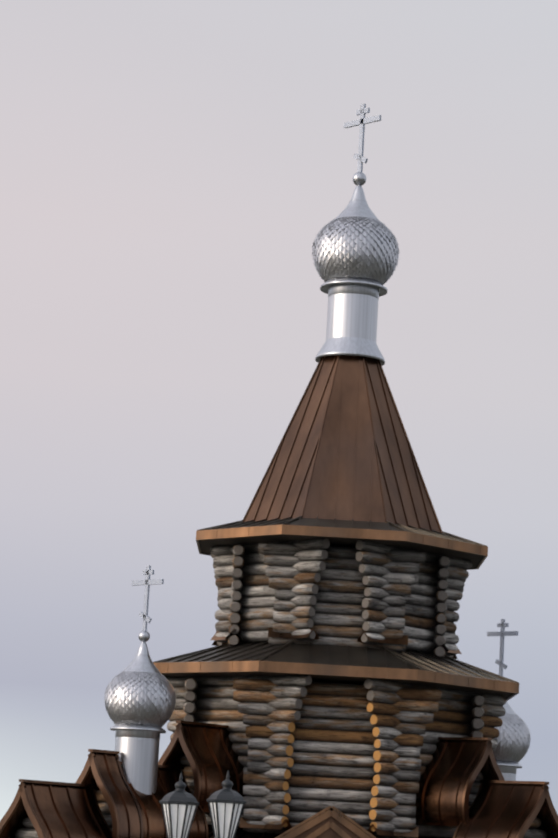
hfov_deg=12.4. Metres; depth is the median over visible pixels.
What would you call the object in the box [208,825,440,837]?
lowest roof
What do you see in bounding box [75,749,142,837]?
barrel roof
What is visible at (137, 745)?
dome body
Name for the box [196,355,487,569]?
tent roof
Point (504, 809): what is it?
barrel roof
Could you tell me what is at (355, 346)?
drum flange
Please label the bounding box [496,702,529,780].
dome body
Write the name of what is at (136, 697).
dome scales
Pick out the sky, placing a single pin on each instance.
(171, 171)
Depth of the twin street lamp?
29.77 m
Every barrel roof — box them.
[0,779,111,837]
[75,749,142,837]
[99,761,207,837]
[158,720,245,813]
[415,737,504,825]
[453,780,557,837]
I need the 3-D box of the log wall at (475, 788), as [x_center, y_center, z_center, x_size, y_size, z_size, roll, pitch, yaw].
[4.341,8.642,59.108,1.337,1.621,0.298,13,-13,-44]
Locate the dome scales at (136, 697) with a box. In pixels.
[104,671,176,726]
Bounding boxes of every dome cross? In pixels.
[132,565,163,630]
[344,104,380,171]
[487,619,517,675]
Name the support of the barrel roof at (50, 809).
on the church body
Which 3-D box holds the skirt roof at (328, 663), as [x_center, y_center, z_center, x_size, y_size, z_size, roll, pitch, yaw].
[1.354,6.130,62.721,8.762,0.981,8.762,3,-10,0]
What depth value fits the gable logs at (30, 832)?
55.95 m
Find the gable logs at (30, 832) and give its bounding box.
[15,817,38,837]
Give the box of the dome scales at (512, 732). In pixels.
[493,713,530,761]
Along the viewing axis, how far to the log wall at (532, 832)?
57.90 m
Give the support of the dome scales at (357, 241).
attached to the dome body at (352, 310)
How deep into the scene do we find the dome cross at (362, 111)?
64.95 m
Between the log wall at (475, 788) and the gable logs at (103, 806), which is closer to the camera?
the gable logs at (103, 806)
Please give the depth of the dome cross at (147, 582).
58.52 m
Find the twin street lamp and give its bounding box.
[159,770,246,837]
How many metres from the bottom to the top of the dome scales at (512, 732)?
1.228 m
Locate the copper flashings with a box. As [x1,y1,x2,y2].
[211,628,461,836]
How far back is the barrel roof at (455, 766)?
58.90 m
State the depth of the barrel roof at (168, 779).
57.60 m
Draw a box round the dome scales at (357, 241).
[312,216,399,284]
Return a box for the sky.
[0,0,557,820]
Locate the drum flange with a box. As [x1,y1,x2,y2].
[315,337,384,365]
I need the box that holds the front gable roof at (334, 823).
[275,805,375,837]
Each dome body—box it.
[106,630,172,794]
[314,172,397,341]
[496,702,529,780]
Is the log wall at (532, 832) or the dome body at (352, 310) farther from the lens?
the dome body at (352, 310)
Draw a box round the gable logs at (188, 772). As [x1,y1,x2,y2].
[180,755,209,813]
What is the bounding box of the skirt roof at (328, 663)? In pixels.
[153,641,518,701]
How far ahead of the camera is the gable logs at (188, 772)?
59.19 m
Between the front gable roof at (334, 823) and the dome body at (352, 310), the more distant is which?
the dome body at (352, 310)
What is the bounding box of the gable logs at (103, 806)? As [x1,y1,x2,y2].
[95,783,112,831]
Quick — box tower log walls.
[166,538,505,837]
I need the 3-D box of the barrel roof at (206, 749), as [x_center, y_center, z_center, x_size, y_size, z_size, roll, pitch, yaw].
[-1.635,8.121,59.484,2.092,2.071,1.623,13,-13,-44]
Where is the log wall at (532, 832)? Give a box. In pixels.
[523,817,546,837]
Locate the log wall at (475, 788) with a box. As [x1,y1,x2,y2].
[449,772,483,827]
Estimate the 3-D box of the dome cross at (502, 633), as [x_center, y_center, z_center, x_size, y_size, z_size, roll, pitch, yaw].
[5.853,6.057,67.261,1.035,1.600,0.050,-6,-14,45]

